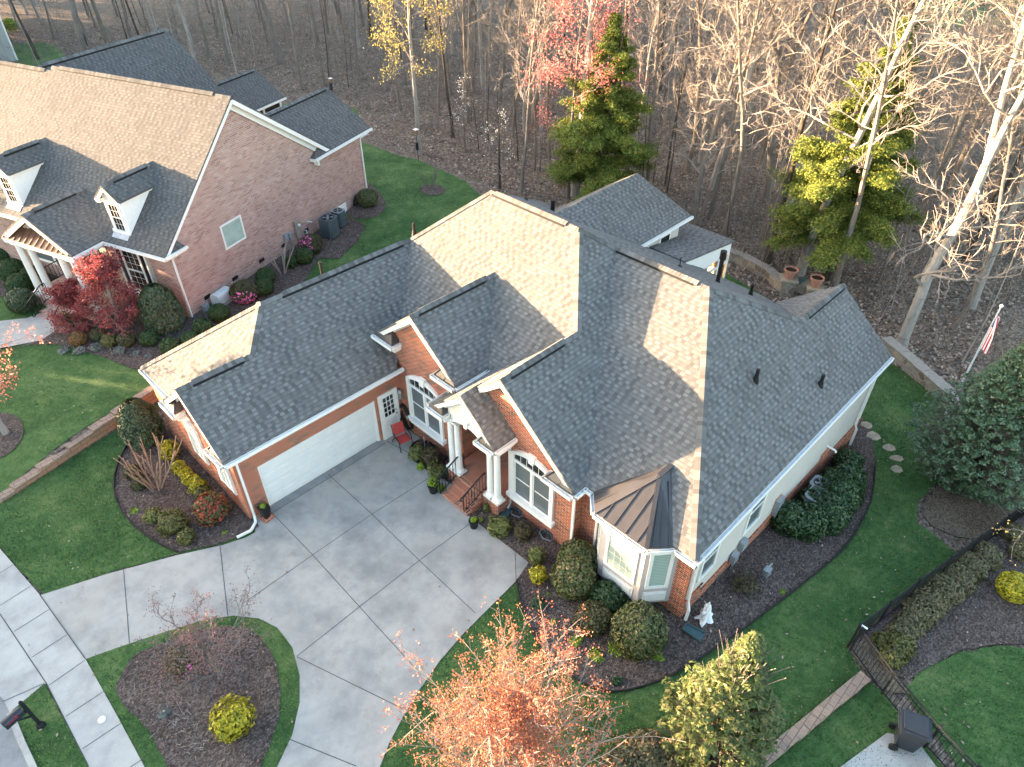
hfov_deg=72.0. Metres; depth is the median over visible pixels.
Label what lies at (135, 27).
bare tree
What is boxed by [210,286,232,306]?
generator
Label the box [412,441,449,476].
mulch bed
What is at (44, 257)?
window
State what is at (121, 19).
bare tree
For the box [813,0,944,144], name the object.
bare tree
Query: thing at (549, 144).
bare tree
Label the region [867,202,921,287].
sapling
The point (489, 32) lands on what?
bare tree
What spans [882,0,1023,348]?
bare tree
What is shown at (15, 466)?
lawn
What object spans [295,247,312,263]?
round shrub
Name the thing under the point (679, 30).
bare tree
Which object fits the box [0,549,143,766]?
sidewalk
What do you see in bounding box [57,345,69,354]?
rock
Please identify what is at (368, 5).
bare tree
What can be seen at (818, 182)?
cedar tree
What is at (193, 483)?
golden shrub
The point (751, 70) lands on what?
bare tree
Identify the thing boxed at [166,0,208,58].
bare tree
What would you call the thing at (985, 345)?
flagpole
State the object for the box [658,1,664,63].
bare tree
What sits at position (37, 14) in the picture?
bare tree
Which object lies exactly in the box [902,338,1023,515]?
magnolia tree
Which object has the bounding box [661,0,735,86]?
bare tree
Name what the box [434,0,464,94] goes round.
bare tree
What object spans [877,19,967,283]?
bare tree
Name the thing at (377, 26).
bare tree
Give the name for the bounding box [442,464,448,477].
shrub
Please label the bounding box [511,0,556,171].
bare tree
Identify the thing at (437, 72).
sapling
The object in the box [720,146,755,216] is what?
sapling
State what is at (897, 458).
stepping stone
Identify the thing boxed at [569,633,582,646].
perennial clump
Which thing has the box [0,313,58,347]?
front path
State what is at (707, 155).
bare tree
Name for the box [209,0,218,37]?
bare tree
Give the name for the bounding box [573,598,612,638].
camellia bush
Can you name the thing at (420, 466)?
shrub
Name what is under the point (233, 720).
golden shrub
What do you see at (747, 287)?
back lawn
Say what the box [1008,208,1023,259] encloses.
sapling
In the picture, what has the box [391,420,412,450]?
patio chair
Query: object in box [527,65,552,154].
sapling
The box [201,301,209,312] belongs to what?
gas meter
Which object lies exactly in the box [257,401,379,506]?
garage door
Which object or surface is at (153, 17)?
bare tree
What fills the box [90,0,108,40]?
bare tree
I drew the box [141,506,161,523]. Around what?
shrub
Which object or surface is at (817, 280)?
terracotta pot
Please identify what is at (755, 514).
window
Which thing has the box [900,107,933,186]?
sapling
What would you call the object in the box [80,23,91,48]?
bare tree
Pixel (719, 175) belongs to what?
bare tree
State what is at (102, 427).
retaining wall
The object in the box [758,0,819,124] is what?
bare tree
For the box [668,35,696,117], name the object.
sapling
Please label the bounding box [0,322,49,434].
coral maple
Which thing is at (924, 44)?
bare tree
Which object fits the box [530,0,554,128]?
bare tree
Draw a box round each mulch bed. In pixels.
[0,217,364,368]
[0,412,22,457]
[115,426,258,551]
[116,626,279,766]
[346,182,385,217]
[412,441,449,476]
[420,184,445,194]
[469,418,874,689]
[857,516,1023,678]
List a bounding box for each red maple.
[521,0,648,198]
[524,71,567,171]
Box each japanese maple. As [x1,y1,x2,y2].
[37,276,93,333]
[40,243,145,336]
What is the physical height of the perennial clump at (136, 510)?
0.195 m
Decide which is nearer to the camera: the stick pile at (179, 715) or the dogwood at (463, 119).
the stick pile at (179, 715)
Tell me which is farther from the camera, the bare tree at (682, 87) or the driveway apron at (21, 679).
the bare tree at (682, 87)
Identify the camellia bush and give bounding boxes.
[549,553,596,600]
[557,538,597,577]
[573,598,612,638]
[609,599,668,662]
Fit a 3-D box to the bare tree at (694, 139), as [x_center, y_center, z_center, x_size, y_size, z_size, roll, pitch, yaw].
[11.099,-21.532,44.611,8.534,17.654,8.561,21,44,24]
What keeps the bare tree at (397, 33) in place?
on the ground at (482, 188)
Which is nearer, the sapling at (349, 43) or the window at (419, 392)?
the window at (419, 392)
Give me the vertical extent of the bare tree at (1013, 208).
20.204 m
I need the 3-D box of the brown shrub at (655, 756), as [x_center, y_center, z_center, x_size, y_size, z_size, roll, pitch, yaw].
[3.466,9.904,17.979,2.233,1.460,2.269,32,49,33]
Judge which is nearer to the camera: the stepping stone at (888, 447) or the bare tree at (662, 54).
the stepping stone at (888, 447)
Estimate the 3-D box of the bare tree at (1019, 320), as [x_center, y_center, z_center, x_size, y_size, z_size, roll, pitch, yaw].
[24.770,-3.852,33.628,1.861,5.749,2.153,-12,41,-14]
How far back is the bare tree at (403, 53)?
63.23 m
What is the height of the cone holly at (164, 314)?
2.440 m
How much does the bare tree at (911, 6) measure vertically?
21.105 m
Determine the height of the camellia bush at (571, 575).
1.418 m
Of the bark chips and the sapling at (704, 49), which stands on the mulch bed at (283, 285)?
the bark chips
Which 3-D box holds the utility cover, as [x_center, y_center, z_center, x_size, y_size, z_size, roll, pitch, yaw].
[-11.369,9.314,19.534,0.220,0.016,0.217,32,49,33]
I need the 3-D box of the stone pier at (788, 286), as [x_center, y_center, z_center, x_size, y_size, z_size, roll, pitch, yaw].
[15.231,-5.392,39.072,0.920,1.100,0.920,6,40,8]
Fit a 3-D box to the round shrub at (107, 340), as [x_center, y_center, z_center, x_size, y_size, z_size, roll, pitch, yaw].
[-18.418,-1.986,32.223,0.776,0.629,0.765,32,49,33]
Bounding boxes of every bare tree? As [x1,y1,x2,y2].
[1,0,38,64]
[8,1,20,29]
[9,0,39,59]
[20,0,28,14]
[28,0,68,55]
[30,0,42,23]
[43,0,55,39]
[69,0,86,51]
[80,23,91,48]
[82,0,89,16]
[86,0,96,27]
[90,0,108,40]
[111,0,119,16]
[111,0,139,35]
[115,0,127,38]
[120,0,131,37]
[122,0,220,61]
[138,0,150,31]
[139,0,169,30]
[143,0,155,30]
[150,0,199,55]
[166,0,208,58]
[170,0,179,41]
[194,0,210,59]
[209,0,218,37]
[210,0,237,74]
[214,0,230,64]
[218,0,228,49]
[223,0,233,33]
[224,0,250,69]
[224,0,255,66]
[233,0,255,56]
[233,0,258,72]
[235,0,242,37]
[255,1,261,22]
[257,0,268,42]
[260,0,283,63]
[274,0,293,76]
[282,0,298,57]
[282,0,302,89]
[290,0,294,24]
[295,0,325,86]
[298,0,318,61]
[301,0,340,89]
[305,1,321,47]
[306,0,350,76]
[308,1,319,41]
[317,0,341,87]
[324,0,328,33]
[331,0,340,41]
[332,0,376,59]
[333,0,338,13]
[338,0,341,23]
[355,3,360,46]
[358,0,364,25]
[363,0,397,54]
[364,0,404,109]
[367,0,371,39]
[368,0,453,84]
[381,0,405,65]
[410,2,414,38]
[411,0,458,115]
[417,0,476,137]
[423,0,426,29]
[427,3,432,36]
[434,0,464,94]
[444,0,492,121]
[448,0,516,61]
[449,1,453,54]
[455,0,493,110]
[464,0,510,73]
[466,0,503,92]
[467,0,581,99]
[477,0,484,89]
[480,0,578,132]
[487,0,540,137]
[492,0,557,192]
[495,0,530,54]
[495,0,569,140]
[500,0,560,45]
[502,0,560,88]
[502,0,583,169]
[503,0,575,141]
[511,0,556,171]
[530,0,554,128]
[546,1,585,64]
[555,0,626,95]
[567,0,572,53]
[570,0,597,196]
[572,0,653,86]
[574,0,670,123]
[582,0,669,105]
[595,0,718,181]
[600,0,655,32]
[622,0,681,169]
[628,0,850,199]
[635,0,700,89]
[636,0,748,171]
[643,0,648,15]
[646,0,707,98]
[652,0,825,225]
[653,0,693,50]
[657,0,948,190]
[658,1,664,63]
[660,0,834,221]
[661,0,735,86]
[662,0,708,184]
[662,0,814,163]
[672,0,687,58]
[673,0,822,235]
[691,0,736,77]
[693,0,787,133]
[702,2,717,57]
[704,2,709,35]
[712,12,734,120]
[719,0,801,156]
[719,0,868,168]
[720,1,754,102]
[724,0,875,113]
[746,0,1023,276]
[748,0,885,263]
[749,0,766,62]
[754,3,770,76]
[756,1,816,70]
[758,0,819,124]
[762,0,856,189]
[764,0,872,205]
[780,6,861,142]
[784,0,820,67]
[785,0,863,105]
[791,0,841,136]
[801,0,995,286]
[804,1,855,87]
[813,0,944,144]
[817,0,871,65]
[823,0,876,124]
[823,0,928,143]
[824,9,845,73]
[826,0,913,99]
[830,0,979,64]
[834,0,929,116]
[839,0,939,72]
[842,0,887,79]
[857,4,898,43]
[863,0,984,73]
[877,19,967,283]
[882,0,990,154]
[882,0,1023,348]
[885,0,942,48]
[890,0,945,88]
[901,0,1023,248]
[902,0,1023,260]
[910,0,1023,232]
[917,15,1023,330]
[917,20,1011,232]
[918,1,941,59]
[927,0,1020,135]
[928,0,1020,149]
[931,0,981,90]
[932,0,965,75]
[940,0,1023,220]
[941,7,1023,195]
[944,0,1022,168]
[946,0,1023,257]
[961,16,1023,263]
[962,196,1022,284]
[969,38,1023,309]
[969,229,1021,342]
[980,5,1022,162]
[1003,180,1023,230]
[1014,292,1023,344]
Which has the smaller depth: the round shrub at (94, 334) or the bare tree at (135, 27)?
the round shrub at (94, 334)
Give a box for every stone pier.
[779,273,798,294]
[803,281,823,294]
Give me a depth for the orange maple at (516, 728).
14.85 m
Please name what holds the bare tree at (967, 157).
on the ground at (482, 188)
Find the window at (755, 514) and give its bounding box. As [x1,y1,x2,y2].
[742,494,767,535]
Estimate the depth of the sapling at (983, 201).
43.85 m
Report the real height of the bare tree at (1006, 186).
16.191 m
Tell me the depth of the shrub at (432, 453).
26.82 m
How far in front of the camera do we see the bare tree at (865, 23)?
78.50 m
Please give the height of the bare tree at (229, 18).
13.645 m
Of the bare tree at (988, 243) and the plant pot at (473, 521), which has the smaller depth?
the plant pot at (473, 521)
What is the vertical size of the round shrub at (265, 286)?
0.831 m
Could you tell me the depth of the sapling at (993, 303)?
31.78 m
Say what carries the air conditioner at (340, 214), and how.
on the mulch bed at (283, 285)
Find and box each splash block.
[496,508,511,517]
[682,623,704,641]
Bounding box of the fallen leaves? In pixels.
[1,14,1023,766]
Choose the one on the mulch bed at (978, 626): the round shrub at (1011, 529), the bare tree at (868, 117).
the round shrub at (1011, 529)
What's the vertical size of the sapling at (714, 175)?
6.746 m
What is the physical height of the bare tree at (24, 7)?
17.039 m
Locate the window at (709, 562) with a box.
[696,543,720,582]
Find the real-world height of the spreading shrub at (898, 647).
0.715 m
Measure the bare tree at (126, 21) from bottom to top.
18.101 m
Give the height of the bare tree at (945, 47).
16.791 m
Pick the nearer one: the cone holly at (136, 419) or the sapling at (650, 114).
the cone holly at (136, 419)
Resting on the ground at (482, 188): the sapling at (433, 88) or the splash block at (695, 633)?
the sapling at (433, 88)
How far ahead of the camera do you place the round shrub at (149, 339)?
32.06 m
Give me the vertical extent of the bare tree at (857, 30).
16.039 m
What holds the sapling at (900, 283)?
on the ground at (482, 188)
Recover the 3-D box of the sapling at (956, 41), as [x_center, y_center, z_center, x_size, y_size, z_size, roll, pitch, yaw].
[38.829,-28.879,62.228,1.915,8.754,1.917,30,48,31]
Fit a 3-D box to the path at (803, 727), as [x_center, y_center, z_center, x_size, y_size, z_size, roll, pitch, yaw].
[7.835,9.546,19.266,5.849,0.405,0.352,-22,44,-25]
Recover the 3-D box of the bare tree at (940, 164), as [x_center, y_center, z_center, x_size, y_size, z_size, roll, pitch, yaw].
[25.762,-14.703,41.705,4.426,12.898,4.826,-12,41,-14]
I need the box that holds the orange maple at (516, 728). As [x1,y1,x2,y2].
[377,583,688,766]
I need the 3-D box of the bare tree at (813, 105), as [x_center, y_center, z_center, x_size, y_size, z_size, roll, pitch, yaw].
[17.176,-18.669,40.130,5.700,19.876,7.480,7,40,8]
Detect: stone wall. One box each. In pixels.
[728,248,781,290]
[881,336,962,413]
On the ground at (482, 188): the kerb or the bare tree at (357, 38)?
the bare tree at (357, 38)
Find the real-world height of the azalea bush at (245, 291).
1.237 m
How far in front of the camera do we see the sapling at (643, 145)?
43.70 m
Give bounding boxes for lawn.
[0,142,481,492]
[0,403,254,593]
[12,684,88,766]
[14,42,64,66]
[86,616,299,766]
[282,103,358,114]
[380,363,954,766]
[725,273,881,391]
[768,682,942,766]
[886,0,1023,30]
[907,646,1023,766]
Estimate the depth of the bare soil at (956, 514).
26.39 m
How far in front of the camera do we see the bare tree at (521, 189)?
41.44 m
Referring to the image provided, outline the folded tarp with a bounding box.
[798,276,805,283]
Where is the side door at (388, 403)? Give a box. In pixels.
[377,387,400,439]
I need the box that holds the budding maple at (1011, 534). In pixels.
[992,520,1023,565]
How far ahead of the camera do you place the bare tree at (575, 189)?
40.84 m
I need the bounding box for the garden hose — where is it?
[399,404,413,429]
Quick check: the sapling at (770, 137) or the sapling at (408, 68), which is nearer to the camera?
the sapling at (770, 137)
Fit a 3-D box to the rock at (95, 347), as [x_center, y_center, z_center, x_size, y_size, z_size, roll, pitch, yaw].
[-18.915,-1.705,32.129,0.652,0.374,0.729,22,44,24]
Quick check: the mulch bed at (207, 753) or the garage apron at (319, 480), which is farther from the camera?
the garage apron at (319, 480)
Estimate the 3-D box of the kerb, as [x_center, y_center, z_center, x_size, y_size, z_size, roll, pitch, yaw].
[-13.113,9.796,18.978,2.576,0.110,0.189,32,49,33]
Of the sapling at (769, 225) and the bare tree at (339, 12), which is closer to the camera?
the sapling at (769, 225)
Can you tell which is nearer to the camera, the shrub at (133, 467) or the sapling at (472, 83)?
the shrub at (133, 467)
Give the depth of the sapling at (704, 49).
62.08 m
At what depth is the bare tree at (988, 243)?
38.23 m
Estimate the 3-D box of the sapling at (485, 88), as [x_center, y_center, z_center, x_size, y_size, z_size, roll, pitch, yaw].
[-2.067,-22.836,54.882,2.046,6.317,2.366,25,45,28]
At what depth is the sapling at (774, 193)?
38.64 m
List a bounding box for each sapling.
[333,13,362,86]
[345,22,356,76]
[398,32,414,100]
[414,36,431,96]
[416,163,437,189]
[424,43,441,131]
[427,36,447,103]
[456,46,488,149]
[458,40,489,121]
[461,46,483,124]
[475,0,501,140]
[476,46,496,126]
[492,18,507,122]
[499,15,523,160]
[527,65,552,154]
[561,15,577,74]
[628,116,661,177]
[635,4,652,86]
[640,62,659,176]
[647,125,670,186]
[658,1,682,122]
[659,1,686,118]
[659,20,697,193]
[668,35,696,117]
[692,25,711,96]
[695,0,722,101]
[697,122,736,225]
[700,103,727,206]
[708,125,755,234]
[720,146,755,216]
[738,173,762,232]
[744,56,767,137]
[752,2,794,150]
[753,70,796,198]
[753,188,780,262]
[757,133,785,258]
[758,81,817,259]
[780,77,818,230]
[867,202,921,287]
[881,229,920,312]
[881,251,927,318]
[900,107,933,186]
[915,40,943,118]
[916,202,957,279]
[921,191,968,271]
[937,1,970,103]
[962,186,1023,361]
[971,177,1000,223]
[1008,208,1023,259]
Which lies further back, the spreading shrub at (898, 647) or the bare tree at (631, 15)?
the bare tree at (631, 15)
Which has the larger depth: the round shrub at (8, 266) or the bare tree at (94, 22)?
the bare tree at (94, 22)
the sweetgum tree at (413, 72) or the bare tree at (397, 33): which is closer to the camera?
the sweetgum tree at (413, 72)
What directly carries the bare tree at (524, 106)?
on the ground at (482, 188)
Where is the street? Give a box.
[0,697,27,766]
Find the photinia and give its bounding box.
[192,490,231,526]
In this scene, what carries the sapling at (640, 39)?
on the ground at (482, 188)
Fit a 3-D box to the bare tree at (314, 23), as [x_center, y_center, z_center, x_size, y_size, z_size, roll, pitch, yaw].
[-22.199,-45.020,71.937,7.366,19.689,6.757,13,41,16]
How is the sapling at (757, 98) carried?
on the ground at (482, 188)
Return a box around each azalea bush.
[161,643,201,674]
[229,279,258,303]
[299,233,322,254]
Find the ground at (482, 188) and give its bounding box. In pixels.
[0,0,1023,766]
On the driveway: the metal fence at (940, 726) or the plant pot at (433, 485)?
the plant pot at (433, 485)
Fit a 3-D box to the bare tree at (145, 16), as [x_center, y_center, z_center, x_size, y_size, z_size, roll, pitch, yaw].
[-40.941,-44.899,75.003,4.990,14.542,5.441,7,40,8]
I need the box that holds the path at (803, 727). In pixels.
[758,671,870,766]
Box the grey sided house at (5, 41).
[0,17,17,61]
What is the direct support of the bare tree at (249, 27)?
on the ground at (482, 188)
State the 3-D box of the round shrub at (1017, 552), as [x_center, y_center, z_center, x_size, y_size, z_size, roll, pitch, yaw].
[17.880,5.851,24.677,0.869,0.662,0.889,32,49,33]
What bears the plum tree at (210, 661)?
on the mulch bed at (207, 753)
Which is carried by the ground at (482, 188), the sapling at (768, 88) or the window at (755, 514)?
the sapling at (768, 88)
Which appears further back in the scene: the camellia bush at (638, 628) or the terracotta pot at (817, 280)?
the terracotta pot at (817, 280)
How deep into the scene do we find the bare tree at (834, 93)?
43.63 m
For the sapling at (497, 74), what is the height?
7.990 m
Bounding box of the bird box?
[413,128,418,160]
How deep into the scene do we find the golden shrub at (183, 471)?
26.30 m
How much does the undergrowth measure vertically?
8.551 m
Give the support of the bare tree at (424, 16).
on the ground at (482, 188)
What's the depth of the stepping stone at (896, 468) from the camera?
28.18 m
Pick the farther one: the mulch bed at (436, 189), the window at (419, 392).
the mulch bed at (436, 189)
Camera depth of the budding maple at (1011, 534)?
20.41 m
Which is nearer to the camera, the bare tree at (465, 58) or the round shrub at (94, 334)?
the round shrub at (94, 334)
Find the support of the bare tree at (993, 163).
on the ground at (482, 188)
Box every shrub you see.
[0,248,9,260]
[0,258,24,281]
[2,17,18,30]
[3,288,36,313]
[4,273,33,292]
[19,265,41,283]
[58,311,72,326]
[68,331,87,346]
[88,327,106,341]
[100,333,116,347]
[116,331,136,347]
[122,463,140,479]
[130,476,148,491]
[138,330,159,346]
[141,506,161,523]
[155,507,190,538]
[158,336,180,353]
[158,707,169,718]
[159,439,179,461]
[170,460,186,474]
[176,527,195,545]
[177,465,191,478]
[179,331,197,343]
[181,470,197,486]
[187,475,207,494]
[191,318,212,334]
[193,484,212,499]
[207,303,229,321]
[209,693,256,743]
[254,278,273,295]
[255,267,275,282]
[285,256,296,268]
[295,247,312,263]
[356,188,377,207]
[408,444,423,461]
[416,462,423,469]
[419,446,440,465]
[427,460,443,478]
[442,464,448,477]
[483,503,489,512]
[487,515,511,538]
[513,521,533,542]
[527,546,545,565]
[528,564,548,584]
[588,578,628,614]
[598,727,691,766]
[727,568,765,598]
[838,440,856,453]
[871,631,917,669]
[994,570,1023,603]
[1000,522,1023,542]
[1008,539,1023,562]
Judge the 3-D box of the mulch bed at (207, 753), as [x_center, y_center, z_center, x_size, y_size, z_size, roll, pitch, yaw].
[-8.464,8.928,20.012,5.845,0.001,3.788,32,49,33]
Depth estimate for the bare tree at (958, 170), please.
41.10 m
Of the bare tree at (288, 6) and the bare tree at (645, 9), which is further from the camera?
the bare tree at (645, 9)
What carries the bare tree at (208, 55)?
on the ground at (482, 188)
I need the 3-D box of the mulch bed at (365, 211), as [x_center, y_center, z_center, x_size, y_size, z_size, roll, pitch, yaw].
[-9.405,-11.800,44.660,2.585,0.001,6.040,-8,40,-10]
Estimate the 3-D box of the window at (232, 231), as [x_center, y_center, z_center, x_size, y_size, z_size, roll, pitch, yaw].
[-13.913,-7.546,35.173,0.050,1.280,1.450,16,42,19]
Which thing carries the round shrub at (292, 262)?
on the mulch bed at (283, 285)
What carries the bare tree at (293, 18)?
on the ground at (482, 188)
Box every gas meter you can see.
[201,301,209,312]
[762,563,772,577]
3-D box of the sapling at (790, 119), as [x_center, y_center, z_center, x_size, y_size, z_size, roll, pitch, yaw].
[14.660,-10.840,37.761,2.336,10.674,2.338,13,41,15]
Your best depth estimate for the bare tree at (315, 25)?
72.45 m
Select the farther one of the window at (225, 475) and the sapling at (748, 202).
the sapling at (748, 202)
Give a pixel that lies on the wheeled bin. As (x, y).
(912, 732)
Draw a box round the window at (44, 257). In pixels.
[36,252,58,264]
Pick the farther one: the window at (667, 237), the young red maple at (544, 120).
the young red maple at (544, 120)
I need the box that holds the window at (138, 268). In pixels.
[112,248,157,294]
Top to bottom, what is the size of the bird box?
2.460 m
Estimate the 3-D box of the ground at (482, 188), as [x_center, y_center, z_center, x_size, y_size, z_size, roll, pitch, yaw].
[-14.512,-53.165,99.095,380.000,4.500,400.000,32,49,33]
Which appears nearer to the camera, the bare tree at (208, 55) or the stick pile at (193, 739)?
the stick pile at (193, 739)
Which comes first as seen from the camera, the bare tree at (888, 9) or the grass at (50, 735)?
the grass at (50, 735)
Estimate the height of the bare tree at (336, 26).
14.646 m
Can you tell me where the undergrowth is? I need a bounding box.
[0,0,1023,365]
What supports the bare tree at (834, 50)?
on the ground at (482, 188)
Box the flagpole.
[944,304,1003,414]
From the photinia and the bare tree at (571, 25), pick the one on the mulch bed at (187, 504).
the photinia
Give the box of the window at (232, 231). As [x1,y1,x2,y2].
[219,215,246,249]
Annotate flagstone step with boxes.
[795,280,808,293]
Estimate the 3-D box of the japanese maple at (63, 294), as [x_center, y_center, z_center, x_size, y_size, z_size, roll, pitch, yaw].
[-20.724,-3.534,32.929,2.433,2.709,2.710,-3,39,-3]
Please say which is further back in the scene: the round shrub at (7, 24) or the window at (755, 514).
the round shrub at (7, 24)
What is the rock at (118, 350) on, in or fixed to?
on the mulch bed at (283, 285)
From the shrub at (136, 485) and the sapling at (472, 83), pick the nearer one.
the shrub at (136, 485)
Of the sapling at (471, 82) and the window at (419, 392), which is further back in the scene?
the sapling at (471, 82)
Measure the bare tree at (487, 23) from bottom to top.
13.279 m
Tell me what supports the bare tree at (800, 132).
on the ground at (482, 188)
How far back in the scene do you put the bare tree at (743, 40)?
47.66 m
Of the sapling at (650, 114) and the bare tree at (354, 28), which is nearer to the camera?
the sapling at (650, 114)
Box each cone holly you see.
[115,397,165,450]
[137,282,185,335]
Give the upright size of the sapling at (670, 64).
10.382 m
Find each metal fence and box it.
[847,505,1023,647]
[849,626,981,766]
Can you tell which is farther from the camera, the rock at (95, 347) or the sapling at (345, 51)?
the sapling at (345, 51)
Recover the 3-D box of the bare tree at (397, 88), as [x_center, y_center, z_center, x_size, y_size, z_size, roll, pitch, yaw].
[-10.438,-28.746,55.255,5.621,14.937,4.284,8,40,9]
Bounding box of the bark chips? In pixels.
[0,184,1023,766]
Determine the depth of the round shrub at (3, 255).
37.83 m
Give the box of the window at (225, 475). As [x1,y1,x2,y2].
[217,468,237,494]
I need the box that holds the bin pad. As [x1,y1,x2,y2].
[841,733,935,766]
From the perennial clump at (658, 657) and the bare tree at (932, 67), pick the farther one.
the bare tree at (932, 67)
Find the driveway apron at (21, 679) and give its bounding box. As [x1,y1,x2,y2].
[0,616,45,711]
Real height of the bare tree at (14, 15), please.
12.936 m
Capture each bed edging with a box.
[113,445,178,552]
[409,439,452,483]
[517,460,875,692]
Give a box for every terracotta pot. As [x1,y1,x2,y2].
[784,265,798,279]
[810,274,824,287]
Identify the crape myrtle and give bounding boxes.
[113,432,182,491]
[261,239,293,274]
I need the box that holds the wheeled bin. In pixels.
[888,708,932,752]
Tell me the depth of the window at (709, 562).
21.44 m
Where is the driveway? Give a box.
[41,426,528,766]
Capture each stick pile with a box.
[132,684,175,712]
[149,700,206,738]
[163,722,208,758]
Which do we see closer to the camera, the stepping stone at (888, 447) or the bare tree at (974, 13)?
the stepping stone at (888, 447)
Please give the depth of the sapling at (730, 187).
38.67 m
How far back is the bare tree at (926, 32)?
56.68 m
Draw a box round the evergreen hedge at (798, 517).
[769,448,867,542]
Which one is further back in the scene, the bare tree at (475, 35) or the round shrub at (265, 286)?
the bare tree at (475, 35)
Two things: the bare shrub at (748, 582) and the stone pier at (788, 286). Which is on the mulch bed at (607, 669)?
the bare shrub at (748, 582)
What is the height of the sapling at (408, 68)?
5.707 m
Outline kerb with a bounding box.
[6,711,36,766]
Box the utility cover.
[98,716,105,723]
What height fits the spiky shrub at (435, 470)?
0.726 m
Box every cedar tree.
[541,10,663,201]
[760,14,934,281]
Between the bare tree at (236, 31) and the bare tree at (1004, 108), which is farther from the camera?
the bare tree at (236, 31)
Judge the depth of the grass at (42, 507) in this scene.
22.98 m
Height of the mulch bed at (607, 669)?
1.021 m
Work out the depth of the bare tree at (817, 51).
65.36 m
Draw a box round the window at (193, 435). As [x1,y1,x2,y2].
[183,418,209,465]
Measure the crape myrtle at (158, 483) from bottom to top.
2.693 m
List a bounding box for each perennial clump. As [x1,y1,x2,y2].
[129,505,139,513]
[531,594,547,612]
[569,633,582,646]
[588,646,604,662]
[608,640,626,657]
[611,676,622,685]
[652,652,665,661]
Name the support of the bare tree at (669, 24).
on the ground at (482, 188)
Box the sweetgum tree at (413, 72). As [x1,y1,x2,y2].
[363,0,457,154]
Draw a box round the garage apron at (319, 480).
[270,440,385,512]
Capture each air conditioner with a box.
[318,213,342,239]
[331,207,348,228]
[802,485,832,504]
[804,475,829,494]
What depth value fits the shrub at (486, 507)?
25.24 m
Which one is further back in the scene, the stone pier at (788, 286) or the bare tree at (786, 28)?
the bare tree at (786, 28)
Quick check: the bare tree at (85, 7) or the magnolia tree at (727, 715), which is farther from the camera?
the bare tree at (85, 7)
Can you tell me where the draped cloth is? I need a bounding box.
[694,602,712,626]
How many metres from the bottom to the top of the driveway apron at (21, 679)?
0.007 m
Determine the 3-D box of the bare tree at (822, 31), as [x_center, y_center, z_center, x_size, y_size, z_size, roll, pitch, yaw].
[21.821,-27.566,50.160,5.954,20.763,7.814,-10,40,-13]
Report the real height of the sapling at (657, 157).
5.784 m
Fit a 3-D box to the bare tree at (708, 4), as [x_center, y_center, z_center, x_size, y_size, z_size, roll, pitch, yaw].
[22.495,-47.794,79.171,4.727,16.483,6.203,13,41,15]
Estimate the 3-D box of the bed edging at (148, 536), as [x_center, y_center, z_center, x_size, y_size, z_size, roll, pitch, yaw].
[-13.867,4.065,25.972,1.338,0.120,7.205,-23,44,-25]
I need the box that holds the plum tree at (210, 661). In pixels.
[131,560,273,707]
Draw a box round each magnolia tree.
[657,628,789,766]
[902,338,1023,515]
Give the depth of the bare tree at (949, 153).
37.95 m
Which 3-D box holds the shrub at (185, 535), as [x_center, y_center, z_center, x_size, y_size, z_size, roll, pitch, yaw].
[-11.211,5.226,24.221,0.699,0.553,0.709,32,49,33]
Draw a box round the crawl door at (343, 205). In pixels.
[339,202,346,211]
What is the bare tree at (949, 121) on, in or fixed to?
on the ground at (482, 188)
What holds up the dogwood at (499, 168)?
on the ground at (482, 188)
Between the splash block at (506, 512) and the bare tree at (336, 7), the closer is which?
the splash block at (506, 512)
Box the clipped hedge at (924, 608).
[885,539,1004,647]
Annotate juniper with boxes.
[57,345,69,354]
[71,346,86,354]
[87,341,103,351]
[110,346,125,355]
[130,350,141,356]
[144,353,152,358]
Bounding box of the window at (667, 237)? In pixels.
[659,232,670,242]
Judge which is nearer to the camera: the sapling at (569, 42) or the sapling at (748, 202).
the sapling at (748, 202)
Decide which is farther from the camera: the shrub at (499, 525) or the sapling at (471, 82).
the sapling at (471, 82)
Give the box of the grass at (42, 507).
[0,143,1023,766]
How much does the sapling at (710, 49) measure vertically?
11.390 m
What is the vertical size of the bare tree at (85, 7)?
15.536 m
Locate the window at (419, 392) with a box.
[405,375,446,445]
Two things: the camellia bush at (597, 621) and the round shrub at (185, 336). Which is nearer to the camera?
the camellia bush at (597, 621)
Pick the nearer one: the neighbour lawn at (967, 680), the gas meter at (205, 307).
the neighbour lawn at (967, 680)
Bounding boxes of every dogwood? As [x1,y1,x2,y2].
[442,73,478,152]
[465,109,521,188]
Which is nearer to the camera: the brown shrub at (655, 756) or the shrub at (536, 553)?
the brown shrub at (655, 756)
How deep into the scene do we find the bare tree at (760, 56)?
68.71 m
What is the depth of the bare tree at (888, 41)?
47.63 m
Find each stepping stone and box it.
[860,422,871,428]
[866,431,880,440]
[882,444,895,451]
[889,455,903,461]
[890,465,901,472]
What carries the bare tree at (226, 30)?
on the ground at (482, 188)
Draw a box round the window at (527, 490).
[506,450,554,528]
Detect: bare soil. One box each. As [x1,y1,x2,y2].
[848,638,909,692]
[921,463,1023,537]
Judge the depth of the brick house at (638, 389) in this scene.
24.38 m
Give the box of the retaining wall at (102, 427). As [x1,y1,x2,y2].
[0,385,157,503]
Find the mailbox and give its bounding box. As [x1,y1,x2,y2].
[0,701,45,729]
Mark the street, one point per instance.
(11, 754)
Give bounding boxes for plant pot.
[256,502,274,522]
[426,477,438,494]
[468,516,478,529]
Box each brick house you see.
[0,28,372,322]
[138,173,893,620]
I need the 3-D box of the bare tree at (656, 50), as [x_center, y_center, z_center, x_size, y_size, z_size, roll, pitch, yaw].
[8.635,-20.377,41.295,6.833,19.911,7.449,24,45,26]

